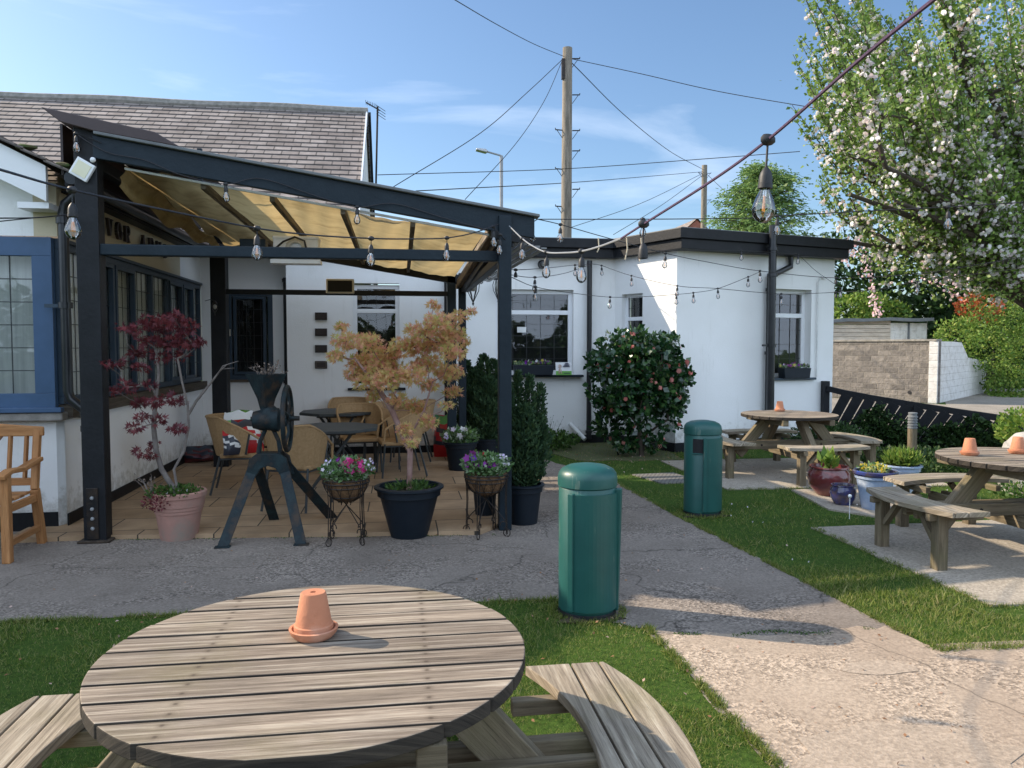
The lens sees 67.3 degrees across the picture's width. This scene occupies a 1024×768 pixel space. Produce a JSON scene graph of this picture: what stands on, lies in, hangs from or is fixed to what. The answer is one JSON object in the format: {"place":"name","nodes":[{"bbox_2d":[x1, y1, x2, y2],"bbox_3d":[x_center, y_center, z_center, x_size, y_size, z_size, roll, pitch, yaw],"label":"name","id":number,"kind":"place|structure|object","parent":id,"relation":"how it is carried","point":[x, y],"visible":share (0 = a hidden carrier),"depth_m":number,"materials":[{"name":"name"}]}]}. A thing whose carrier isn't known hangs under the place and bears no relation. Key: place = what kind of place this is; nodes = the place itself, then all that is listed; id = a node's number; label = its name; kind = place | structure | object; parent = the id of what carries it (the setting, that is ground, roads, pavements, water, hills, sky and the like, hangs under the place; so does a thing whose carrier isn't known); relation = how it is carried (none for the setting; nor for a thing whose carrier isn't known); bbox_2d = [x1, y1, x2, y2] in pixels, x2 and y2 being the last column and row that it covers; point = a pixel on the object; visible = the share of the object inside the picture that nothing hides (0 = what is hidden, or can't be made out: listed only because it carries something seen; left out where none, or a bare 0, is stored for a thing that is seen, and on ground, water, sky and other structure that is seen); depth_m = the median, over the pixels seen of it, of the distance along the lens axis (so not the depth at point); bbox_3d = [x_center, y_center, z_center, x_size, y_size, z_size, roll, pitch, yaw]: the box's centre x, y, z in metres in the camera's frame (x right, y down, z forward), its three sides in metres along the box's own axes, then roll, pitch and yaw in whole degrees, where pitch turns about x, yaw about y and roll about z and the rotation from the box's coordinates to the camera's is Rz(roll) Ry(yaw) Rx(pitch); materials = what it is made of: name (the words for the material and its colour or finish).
{"place":"outdoors","nodes":[
{"label":"outdoors","id":0,"kind":"place"},
{"bbox_2d":[13,452,541,542],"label":"patio","id":1,"kind":"structure","parent":0,"point":[132,518],"depth_m":7.40,"materials":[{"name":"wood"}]},
{"bbox_2d":[150,486,206,541],"bbox_3d":[-2.791,1.089,6.444,0.450,0.400,0.450,0,3,-8],"label":"plant pot","id":2,"kind":"object","parent":1,"relation":"on","point":[178,519],"visible":0.79,"depth_m":6.30,"materials":[{"name":"pink ceramic"}]},
{"bbox_2d":[98,308,237,493],"bbox_3d":[-2.839,0.162,6.380,1.149,1.582,0.722,0,3,-8],"label":"maple tree","id":3,"kind":"object","parent":2,"relation":"in","point":[156,324],"visible":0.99,"depth_m":6.33,"materials":[{"name":"red plant"}]},
{"bbox_2d":[143,482,203,497],"bbox_3d":[-2.797,0.882,6.364,0.454,0.133,0.444,0,3,-8],"label":"underplanting","id":4,"kind":"object","parent":2,"relation":"in","point":[180,488],"visible":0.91,"depth_m":6.32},
{"bbox_2d":[184,445,212,462],"bbox_3d":[-4.258,0.949,10.472,0.400,0.219,0.346,0,3,-8],"label":"compost bag","id":5,"kind":"object","parent":1,"relation":"on","point":[195,454],"visible":0.81,"depth_m":10.41,"materials":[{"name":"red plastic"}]},
{"bbox_2d":[205,413,268,495],"bbox_3d":[-2.957,0.736,8.249,0.618,0.825,0.579,-1,3,-13],"label":"rattan chair","id":6,"kind":"object","parent":1,"relation":"on","point":[217,423],"visible":0.67,"depth_m":8.01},
{"bbox_2d":[222,430,240,455],"bbox_3d":[-2.908,0.594,7.995,0.208,0.277,0.139,-2,4,-42],"label":"cushion","id":7,"kind":"object","parent":6,"relation":"on","point":[232,445],"visible":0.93,"depth_m":7.94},
{"bbox_2d":[231,419,263,452],"bbox_3d":[-2.799,0.548,8.122,0.356,0.358,0.173,-2,4,-38],"label":"cushion","id":8,"kind":"object","parent":6,"relation":"on","point":[245,424],"visible":0.48,"depth_m":8.12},
{"bbox_2d":[42,107,546,543],"bbox_3d":[-2.004,-0.555,8.665,4.070,3.469,4.640,0,3,-8],"label":"pergola","id":9,"kind":"object","parent":1,"relation":"on","point":[139,181],"visible":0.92,"depth_m":6.55,"materials":[{"name":"black paint"}]},
{"bbox_2d":[69,156,95,182],"bbox_3d":[-3.409,-1.704,6.104,0.206,0.199,0.056,0,3,-8],"label":"floodlight","id":10,"kind":"object","parent":9,"relation":"attached to","point":[82,169],"visible":1,"depth_m":6.09,"materials":[{"name":"white plastic"}]},
{"bbox_2d":[0,168,498,265],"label":"festoon lights","id":11,"kind":"object","parent":9,"relation":"hanging from","point":[72,208],"visible":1,"depth_m":3.63},
{"bbox_2d":[73,131,483,228],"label":"festoon lights","id":12,"kind":"object","parent":9,"relation":"hanging from","point":[225,184],"visible":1,"depth_m":6.25},
{"bbox_2d":[270,236,321,265],"bbox_3d":[-2.130,-1.307,7.521,0.506,0.265,0.268,0,3,-8],"label":"speaker cabinet","id":13,"kind":"object","parent":9,"relation":"attached to","point":[298,241],"visible":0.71,"depth_m":7.47,"materials":[{"name":"white plastic"}]},
{"bbox_2d":[326,279,353,293],"bbox_3d":[-2.257,-1.283,10.107,0.360,0.190,0.087,0,3,-8],"label":"sign","id":14,"kind":"object","parent":9,"relation":"attached to","point":[339,286],"depth_m":10.07,"materials":[{"name":"plastic"}]},
{"bbox_2d":[509,226,621,282],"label":"festoon lights","id":15,"kind":"object","parent":9,"relation":"hanging from","point":[581,251],"visible":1,"depth_m":4.32},
{"bbox_2d":[620,0,936,258],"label":"festoon lights","id":16,"kind":"object","parent":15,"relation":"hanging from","point":[765,175],"visible":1,"depth_m":2.04,"materials":[{"name":"plastic"}]},
{"bbox_2d":[538,202,1023,236],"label":"festoon lights","id":17,"kind":"object","parent":9,"relation":"hanging from","point":[948,214],"visible":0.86,"depth_m":6.26},
{"bbox_2d":[541,220,1023,283],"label":"festoon lights","id":18,"kind":"object","parent":9,"relation":"hanging from","point":[665,253],"visible":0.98,"depth_m":8.90},
{"bbox_2d":[260,424,333,513],"bbox_3d":[-2.082,0.778,7.385,0.579,0.825,0.618,1,3,12],"label":"rattan chair","id":19,"kind":"object","parent":1,"relation":"on","point":[307,452],"visible":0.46,"depth_m":7.20,"materials":[{"name":"wicker"}]},
{"bbox_2d":[299,408,370,456],"bbox_3d":[-2.271,0.718,10.074,0.942,0.731,0.942,0,3,-8],"label":"patio table","id":20,"kind":"object","parent":1,"relation":"on","point":[326,413],"visible":0.6,"depth_m":9.81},
{"bbox_2d":[301,422,377,487],"bbox_3d":[-1.947,0.814,8.406,0.942,0.701,0.942,0,3,-8],"label":"patio table","id":21,"kind":"object","parent":1,"relation":"on","point":[349,429],"visible":0.48,"depth_m":8.19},
{"bbox_2d":[327,397,367,457],"bbox_3d":[-2.309,0.608,10.884,0.579,0.825,0.618,0,3,-8],"label":"rattan chair","id":22,"kind":"object","parent":1,"relation":"on","point":[333,402],"visible":0.32,"depth_m":11.05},
{"bbox_2d":[336,403,384,471],"bbox_3d":[-1.922,0.667,9.678,0.579,0.825,0.618,-1,3,-18],"label":"rattan chair","id":23,"kind":"object","parent":1,"relation":"on","point":[376,415],"visible":0.73,"depth_m":9.79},
{"bbox_2d":[360,401,407,469],"bbox_3d":[-1.614,0.652,9.974,0.579,0.825,0.618,0,3,7],"label":"rattan chair","id":24,"kind":"object","parent":1,"relation":"on","point":[386,413],"visible":0.15,"depth_m":10.17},
{"bbox_2d":[376,405,428,478],"bbox_3d":[-1.311,0.685,9.313,0.618,0.825,0.579,-1,3,-18],"label":"rattan chair","id":25,"kind":"object","parent":1,"relation":"on","point":[393,440],"visible":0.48,"depth_m":9.15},
{"bbox_2d":[374,479,443,539],"bbox_3d":[-0.872,1.070,6.521,0.587,0.430,0.587,0,3,-8],"label":"plant pot","id":26,"kind":"object","parent":1,"relation":"on","point":[409,515],"visible":0.86,"depth_m":6.35,"materials":[{"name":"plastic"}]},
{"bbox_2d":[325,298,477,489],"bbox_3d":[-0.914,0.099,6.506,1.284,1.635,0.815,0,3,5],"label":"maple tree","id":27,"kind":"object","parent":26,"relation":"in","point":[446,335],"visible":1,"depth_m":6.40,"materials":[{"name":"orange plant"}]},
{"bbox_2d":[385,476,437,490],"bbox_3d":[-0.872,0.880,6.488,0.466,0.210,0.466,1,3,11],"label":"underplanting","id":28,"kind":"object","parent":26,"relation":"in","point":[403,484],"visible":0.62,"depth_m":6.46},
{"bbox_2d":[433,414,446,456],"bbox_3d":[-0.976,0.734,10.982,0.278,0.600,0.280,2,3,31],"label":"compost bag","id":29,"kind":"object","parent":1,"relation":"on","point":[439,448],"visible":0.47,"depth_m":10.92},
{"bbox_2d":[443,439,477,470],"bbox_3d":[-0.655,0.910,9.813,0.453,0.360,0.453,0,3,-8],"label":"plant pot","id":30,"kind":"object","parent":1,"relation":"on","point":[456,452],"visible":0.82,"depth_m":9.66,"materials":[{"name":"plastic"}]},
{"bbox_2d":[440,424,479,442],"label":"pansies","id":31,"kind":"object","parent":30,"relation":"in","point":[459,435],"visible":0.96,"depth_m":9.69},
{"bbox_2d":[471,438,497,453],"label":"plant pot","id":32,"kind":"object","parent":1,"relation":"on","point":[485,445],"visible":0.34,"depth_m":10.63,"materials":[{"name":"plastic"}]},
{"bbox_2d":[466,352,497,439],"bbox_3d":[-0.344,0.185,10.721,0.674,1.257,0.672,0,3,-8],"label":"cypress","id":33,"kind":"object","parent":32,"relation":"in","point":[482,384],"visible":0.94,"depth_m":10.65,"materials":[{"name":"green plant"}]},
{"bbox_2d":[0,460,923,767],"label":"concrete path","id":34,"kind":"structure","parent":0,"point":[728,588],"depth_m":5.43,"materials":[{"name":"concrete"}]},
{"bbox_2d":[0,424,46,563],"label":"garden bench","id":35,"kind":"object","parent":34,"relation":"on","point":[8,507],"visible":1,"depth_m":6.14,"materials":[{"name":"brown wood"}]},
{"bbox_2d":[214,373,336,548],"bbox_3d":[-1.964,0.609,6.569,0.726,1.393,1.095,0,3,5],"label":"grain mill","id":36,"kind":"object","parent":34,"relation":"on","point":[268,415],"visible":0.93,"depth_m":6.45,"materials":[{"name":"paint"}]},
{"bbox_2d":[322,475,369,546],"bbox_3d":[-1.354,1.031,6.287,0.388,0.532,0.388,0,3,-8],"label":"flower stand","id":37,"kind":"object","parent":34,"relation":"on","point":[349,491],"visible":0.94,"depth_m":6.17,"materials":[{"name":"metal"}]},
{"bbox_2d":[317,454,375,482],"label":"geraniums","id":38,"kind":"object","parent":37,"relation":"on","point":[355,467],"visible":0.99,"depth_m":6.17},
{"bbox_2d":[463,470,510,539],"bbox_3d":[-0.217,1.019,6.534,0.388,0.532,0.389,0,3,-8],"label":"flower stand","id":39,"kind":"object","parent":34,"relation":"on","point":[486,487],"visible":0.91,"depth_m":6.43,"materials":[{"name":"metal"}]},
{"bbox_2d":[459,449,514,476],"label":"pansies","id":40,"kind":"object","parent":39,"relation":"on","point":[490,464],"visible":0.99,"depth_m":6.42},
{"bbox_2d":[512,482,544,525],"bbox_3d":[0.100,1.082,6.998,0.391,0.360,0.391,0,3,-8],"label":"plant pot","id":41,"kind":"object","parent":34,"relation":"on","point":[525,504],"visible":0.7,"depth_m":6.87,"materials":[{"name":"plastic"}]},
{"bbox_2d":[495,369,555,486],"bbox_3d":[0.120,0.407,6.957,0.473,1.099,0.537,2,4,39],"label":"cypress","id":42,"kind":"object","parent":41,"relation":"in","point":[531,440],"visible":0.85,"depth_m":6.89,"materials":[{"name":"green plant"}]},
{"bbox_2d":[558,462,621,621],"bbox_3d":[0.463,0.925,4.631,0.374,0.902,0.364,0,3,-8],"label":"litter bin","id":43,"kind":"object","parent":34,"relation":"on","point":[590,504],"visible":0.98,"depth_m":4.47,"materials":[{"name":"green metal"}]},
{"bbox_2d":[574,492,616,613],"bbox_3d":[0.502,0.988,4.497,0.289,0.690,0.077,-1,3,-19],"label":"door","id":44,"kind":"structure","parent":43,"relation":"in","point":[595,517],"depth_m":4.46,"materials":[{"name":"plastic"}]},
{"bbox_2d":[0,359,1023,767],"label":"ground","id":45,"kind":"structure","parent":0,"point":[738,499],"depth_m":4.32,"materials":[{"name":"plant"}]},
{"bbox_2d":[0,91,853,531],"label":"pub building","id":46,"kind":"structure","parent":45,"relation":"on","point":[738,343],"depth_m":11.58,"materials":[{"name":"white paint"}]},
{"bbox_2d":[0,236,58,407],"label":"window","id":47,"kind":"structure","parent":46,"relation":"in","point":[28,340],"depth_m":6.59,"materials":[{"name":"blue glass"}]},
{"bbox_2d":[54,242,201,403],"bbox_3d":[-4.259,-0.637,8.989,0.092,1.400,4.740,0,3,-8],"label":"window","id":48,"kind":"structure","parent":46,"relation":"in","point":[131,290],"depth_m":8.49,"materials":[{"name":"glass"}]},
{"bbox_2d":[105,218,166,257],"bbox_3d":[-4.083,-1.580,8.187,0.038,0.192,2.674,0,3,-8],"label":"pub sign","id":49,"kind":"object","parent":46,"relation":"attached to","point":[124,234],"visible":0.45,"depth_m":7.96,"materials":[{"name":"brown metal"}]},
{"bbox_2d":[229,294,273,381],"bbox_3d":[-3.899,-0.704,11.467,0.820,1.345,0.180,0,3,-8],"label":"window","id":50,"kind":"structure","parent":46,"relation":"in","point":[250,316],"depth_m":11.51,"materials":[{"name":"glass"}]},
{"bbox_2d":[365,100,385,183],"bbox_3d":[-2.926,-5.171,16.522,0.417,1.731,0.404,0,3,-8],"label":"tv aerial","id":51,"kind":"object","parent":46,"relation":"attached to","point":[377,108],"visible":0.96,"depth_m":16.51,"materials":[{"name":"metal"}]},
{"bbox_2d":[348,285,405,390],"bbox_3d":[-1.986,-0.680,11.272,0.830,1.535,0.240,0,3,-8],"label":"window","id":52,"kind":"structure","parent":46,"relation":"in","point":[379,315],"depth_m":11.35,"materials":[{"name":"white plastic"}]},
{"bbox_2d":[512,359,554,374],"bbox_3d":[0.344,-0.278,12.448,0.670,0.264,0.193,0,3,-8],"label":"window box","id":53,"kind":"object","parent":46,"relation":"on","point":[540,368],"visible":1,"depth_m":12.38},
{"bbox_2d":[496,290,571,374],"bbox_3d":[0.351,-0.852,12.707,1.290,1.390,0.122,0,3,-8],"label":"window","id":54,"kind":"structure","parent":46,"relation":"in","point":[547,320],"depth_m":12.76,"materials":[{"name":"white plastic"}]},
{"bbox_2d":[625,293,642,336],"bbox_3d":[2.049,-0.881,12.478,0.315,1.150,0.498,0,3,-8],"label":"window","id":55,"kind":"structure","parent":46,"relation":"in","point":[634,303],"depth_m":12.59,"materials":[{"name":"white plastic"}]},
{"bbox_2d":[778,362,810,377],"bbox_3d":[4.580,-0.231,12.463,0.573,0.267,0.210,-1,3,-25],"label":"window box","id":56,"kind":"object","parent":46,"relation":"on","point":[790,371],"visible":1,"depth_m":12.40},
{"bbox_2d":[775,290,815,379],"bbox_3d":[4.515,-0.803,12.548,0.977,1.466,0.536,0,3,-8],"label":"window","id":57,"kind":"structure","parent":46,"relation":"in","point":[790,316],"depth_m":12.73,"materials":[{"name":"white plastic"}]},
{"bbox_2d":[595,264,1022,304],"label":"festoon lights","id":58,"kind":"object","parent":46,"relation":"hanging from","point":[781,298],"visible":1,"depth_m":11.00},
{"bbox_2d":[5,449,978,767],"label":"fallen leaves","id":59,"kind":"object","parent":45,"relation":"on","point":[593,633],"visible":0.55,"depth_m":4.24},
{"bbox_2d":[0,481,1023,767],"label":"grass tufts","id":60,"kind":"object","parent":45,"relation":"on","point":[716,701],"visible":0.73,"depth_m":4.47,"materials":[{"name":"plant"}]},
{"bbox_2d":[555,46,579,237],"bbox_3d":[1.458,-4.069,20.231,0.623,9.367,0.311,1,3,17],"label":"telegraph pole","id":61,"kind":"object","parent":45,"relation":"on","point":[567,151],"visible":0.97,"depth_m":20.05,"materials":[{"name":"brown wood"}]},
{"bbox_2d":[549,442,682,460],"bbox_3d":[1.305,1.041,11.729,2.150,0.030,2.092,0,3,-8],"label":"flower bed","id":62,"kind":"object","parent":45,"relation":"on","point":[591,447],"visible":0.51,"depth_m":11.38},
{"bbox_2d":[547,428,580,450],"bbox_3d":[0.629,0.868,12.025,0.908,0.380,0.899,0,3,-8],"label":"bedding plant","id":63,"kind":"object","parent":62,"relation":"on","point":[566,439],"visible":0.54,"depth_m":11.89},
{"bbox_2d":[588,407,625,441],"bbox_3d":[1.421,0.582,11.259,0.612,0.588,0.574,2,3,34],"label":"hellebore","id":64,"kind":"object","parent":62,"relation":"on","point":[600,429],"visible":0.78,"depth_m":11.20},
{"bbox_2d":[582,323,696,455],"bbox_3d":[1.898,0.099,11.083,1.826,1.938,1.171,0,3,-8],"label":"camellia","id":65,"kind":"object","parent":62,"relation":"on","point":[657,372],"visible":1,"depth_m":10.90,"materials":[{"name":"green plant"}]},
{"bbox_2d":[632,472,683,483],"bbox_3d":[1.861,1.153,9.347,0.563,0.030,0.684,-1,3,-15],"label":"drain cover","id":66,"kind":"object","parent":45,"relation":"on","point":[667,478],"visible":0.71,"depth_m":9.36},
{"bbox_2d":[683,420,722,516],"bbox_3d":[1.837,0.793,7.360,0.382,0.902,0.374,0,3,-8],"label":"litter bin","id":67,"kind":"object","parent":45,"relation":"on","point":[703,447],"visible":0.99,"depth_m":7.22,"materials":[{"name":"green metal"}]},
{"bbox_2d":[707,437,722,511],"bbox_3d":[1.934,0.853,7.274,0.077,0.690,0.289,2,4,41],"label":"door","id":68,"kind":"structure","parent":67,"relation":"in","point":[715,446],"depth_m":7.20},
{"bbox_2d":[698,165,710,227],"bbox_3d":[9.866,-5.759,39.586,0.651,10.866,0.347,1,3,19],"label":"telegraph pole","id":69,"kind":"object","parent":45,"relation":"on","point":[704,195],"visible":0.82,"depth_m":39.31,"materials":[{"name":"brown wood"}]},
{"bbox_2d":[700,159,850,282],"bbox_3d":[10.974,-4.951,33.798,7.042,9.818,7.439,-2,3,-34],"label":"cedar tree","id":70,"kind":"object","parent":45,"relation":"on","point":[748,189],"visible":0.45,"depth_m":33.13,"materials":[{"name":"green plant"}]},
{"bbox_2d":[661,458,947,489],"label":"picnic slab","id":71,"kind":"structure","parent":45,"relation":"on","point":[767,473],"depth_m":9.59,"materials":[{"name":"concrete"}]},
{"bbox_2d":[721,410,882,485],"bbox_3d":[3.512,0.751,9.777,2.134,0.751,2.134,0,3,-8],"label":"picnic table","id":72,"kind":"object","parent":71,"relation":"on","point":[805,449],"visible":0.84,"depth_m":9.53,"materials":[{"name":"brown wood"}]},
{"bbox_2d":[784,421,872,455],"bbox_3d":[4.699,0.815,11.453,1.265,0.559,1.230,0,3,-8],"label":"ivy","id":73,"kind":"object","parent":45,"relation":"on","point":[847,429],"visible":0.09,"depth_m":11.31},
{"bbox_2d":[792,487,892,517],"bbox_3d":[3.625,1.219,7.949,1.150,0.030,1.450,0,3,-8],"label":"paving strip","id":74,"kind":"object","parent":45,"relation":"on","point":[826,502],"visible":0.41,"depth_m":7.75,"materials":[{"name":"concrete"}]},
{"bbox_2d":[807,463,850,496],"bbox_3d":[3.402,1.034,8.257,0.440,0.310,0.440,0,3,-8],"label":"plant pot","id":75,"kind":"object","parent":74,"relation":"on","point":[820,478],"visible":0.81,"depth_m":8.11,"materials":[{"name":"red ceramic"}]},
{"bbox_2d":[817,445,839,468],"bbox_3d":[3.406,0.782,8.250,0.240,0.267,0.295,0,3,6],"label":"hosta","id":76,"kind":"object","parent":75,"relation":"on","point":[826,458],"visible":0.97,"depth_m":8.20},
{"bbox_2d":[830,482,856,505],"bbox_3d":[3.343,1.113,7.766,0.253,0.200,0.253,0,3,-8],"label":"plant pot","id":77,"kind":"object","parent":74,"relation":"on","point":[840,492],"visible":0.99,"depth_m":7.68,"materials":[{"name":"blue ceramic"}]},
{"bbox_2d":[852,467,898,509],"bbox_3d":[3.573,1.034,7.574,0.414,0.376,0.414,0,3,-8],"label":"plant pot","id":78,"kind":"object","parent":74,"relation":"on","point":[867,479],"visible":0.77,"depth_m":7.47,"materials":[{"name":"ceramic"}]},
{"bbox_2d":[881,463,922,492],"bbox_3d":[4.204,1.026,8.303,0.412,0.320,0.412,0,3,-8],"label":"plant pot","id":79,"kind":"object","parent":74,"relation":"on","point":[900,469],"visible":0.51,"depth_m":8.13,"materials":[{"name":"ceramic"}]},
{"bbox_2d":[878,445,924,466],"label":"ornamental grass","id":80,"kind":"object","parent":79,"relation":"in","point":[895,456],"depth_m":8.20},
{"bbox_2d":[834,289,915,324],"bbox_3d":[13.750,-2.784,29.712,3.814,1.797,2.441,0,3,-8],"label":"bright hedge","id":81,"kind":"object","parent":45,"relation":"on","point":[865,307],"visible":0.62,"depth_m":29.09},
{"bbox_2d":[833,317,933,341],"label":"timber shed","id":82,"kind":"structure","parent":45,"relation":"on","point":[895,328],"depth_m":26.50,"materials":[{"name":"grey wood"}]},
{"bbox_2d":[841,236,968,317],"bbox_3d":[13.873,-3.750,27.063,5.496,2.876,1.689,-1,3,-12],"label":"clematis","id":83,"kind":"object","parent":82,"relation":"on","point":[880,302],"visible":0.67,"depth_m":27.03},
{"bbox_2d":[832,339,941,402],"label":"block wall","id":84,"kind":"structure","parent":45,"relation":"on","point":[894,368],"depth_m":22.77,"materials":[{"name":"concrete"}]},
{"bbox_2d":[779,0,1023,326],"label":"apple tree","id":85,"kind":"object","parent":45,"relation":"on","point":[946,135],"visible":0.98,"depth_m":12.12,"materials":[{"name":"green plant"}]},
{"bbox_2d":[907,412,917,451],"bbox_3d":[5.091,0.741,9.784,0.116,0.770,0.114,0,3,-8],"label":"bollard light","id":86,"kind":"object","parent":45,"relation":"on","point":[912,424],"visible":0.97,"depth_m":9.73,"materials":[{"name":"brown wood"}]},
{"bbox_2d":[860,444,969,472],"bbox_3d":[5.239,0.979,9.826,1.533,0.392,1.527,0,3,-8],"label":"ivy","id":87,"kind":"object","parent":45,"relation":"on","point":[929,457],"visible":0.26,"depth_m":9.62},
{"bbox_2d":[811,520,1023,606],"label":"picnic slab","id":88,"kind":"structure","parent":45,"relation":"on","point":[985,560],"depth_m":5.93,"materials":[{"name":"concrete"}]},
{"bbox_2d":[866,447,1023,570],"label":"picnic table","id":89,"kind":"object","parent":88,"relation":"on","point":[938,514],"visible":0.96,"depth_m":5.86,"materials":[{"name":"brown wood"}]},
{"bbox_2d":[820,381,1023,448],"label":"timber fence","id":90,"kind":"object","parent":45,"relation":"on","point":[943,416],"visible":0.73,"depth_m":11.97,"materials":[{"name":"black paint"}]},
{"bbox_2d":[826,401,1007,450],"bbox_3d":[6.209,0.693,11.664,2.914,0.822,0.264,2,4,40],"label":"ivy","id":91,"kind":"object","parent":90,"relation":"attached to","point":[882,427],"visible":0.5,"depth_m":11.58,"materials":[{"name":"plant"}]},
{"bbox_2d":[825,103,1023,388],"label":"dark tree","id":92,"kind":"object","parent":45,"relation":"on","point":[935,311],"visible":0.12,"depth_m":30.51,"materials":[{"name":"green plant"}]},
{"bbox_2d":[930,291,1023,397],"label":"roadside hedge","id":93,"kind":"object","parent":45,"relation":"on","point":[1008,340],"visible":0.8,"depth_m":25.35,"materials":[{"name":"plant"}]},
{"bbox_2d":[952,292,1005,322],"bbox_3d":[15.481,-2.529,25.600,1.791,1.087,1.292,0,3,-8],"label":"photinia","id":94,"kind":"object","parent":93,"relation":"on","point":[976,302],"visible":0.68,"depth_m":25.46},
{"bbox_2d":[987,479,1023,498],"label":"groundcover","id":95,"kind":"object","parent":45,"relation":"on","point":[1015,490],"visible":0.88,"depth_m":8.07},
{"bbox_2d":[993,432,1023,495],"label":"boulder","id":96,"kind":"object","parent":45,"relation":"on","point":[1007,444],"visible":0.21,"depth_m":8.37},
{"bbox_2d":[991,405,1023,442],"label":"ivy","id":97,"kind":"object","parent":96,"relation":"on","point":[1016,419],"visible":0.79,"depth_m":9.24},
{"bbox_2d":[0,0,1023,347],"label":"sky","id":98,"kind":"structure","parent":0,"point":[441,72],"materials":[{"name":"blue"}]},
{"bbox_2d":[378,151,799,174],"bbox_3d":[1.762,-5.012,18.235,9.713,0.874,2.034,0,3,-8],"label":"overhead wire","id":99,"kind":"object","parent":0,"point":[584,167],"visible":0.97,"depth_m":18.49,"materials":[{"name":"metal"}]},
{"bbox_2d":[657,626,1023,767],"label":"pale path","id":100,"kind":"structure","parent":0,"point":[981,698],"depth_m":3.64,"materials":[{"name":"concrete"}]},
{"bbox_2d":[841,660,918,674],"bbox_3d":[1.816,1.410,3.824,0.402,0.001,0.166,0,3,-8],"label":"concrete patch","id":101,"kind":"object","parent":100,"relation":"on","point":[881,667],"visible":1,"depth_m":3.82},
{"bbox_2d":[790,721,1023,767],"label":"concrete patch","id":102,"kind":"object","parent":100,"relation":"on","point":[867,744],"visible":0.89,"depth_m":3.05,"materials":[{"name":"concrete"}]},
{"bbox_2d":[832,387,1023,438],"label":"road","id":103,"kind":"structure","parent":0,"point":[983,402],"depth_m":21.64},
{"bbox_2d":[928,341,986,403],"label":"white wall","id":104,"kind":"structure","parent":103,"relation":"on","point":[960,377],"depth_m":22.95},
{"bbox_2d":[916,0,1023,183],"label":"yellow tree","id":105,"kind":"object","parent":103,"relation":"on","point":[1015,17],"visible":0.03,"depth_m":25.37,"materials":[{"name":"green plant"}]},
{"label":"near picnic slab","id":106,"kind":"structure","parent":0,"visible":0},
{"bbox_2d":[0,585,700,767],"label":"picnic table","id":107,"kind":"object","parent":106,"relation":"on","point":[385,676],"visible":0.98,"depth_m":2.11,"materials":[{"name":"brown wood"}]},
{"bbox_2d":[289,588,337,642],"bbox_3d":[-0.582,0.674,2.255,0.142,0.131,0.142,0,3,-8],"label":"flowerpot ashtray","id":108,"kind":"object","parent":107,"relation":"on","point":[314,623],"visible":1,"depth_m":2.22,"materials":[{"name":"ceramic"}]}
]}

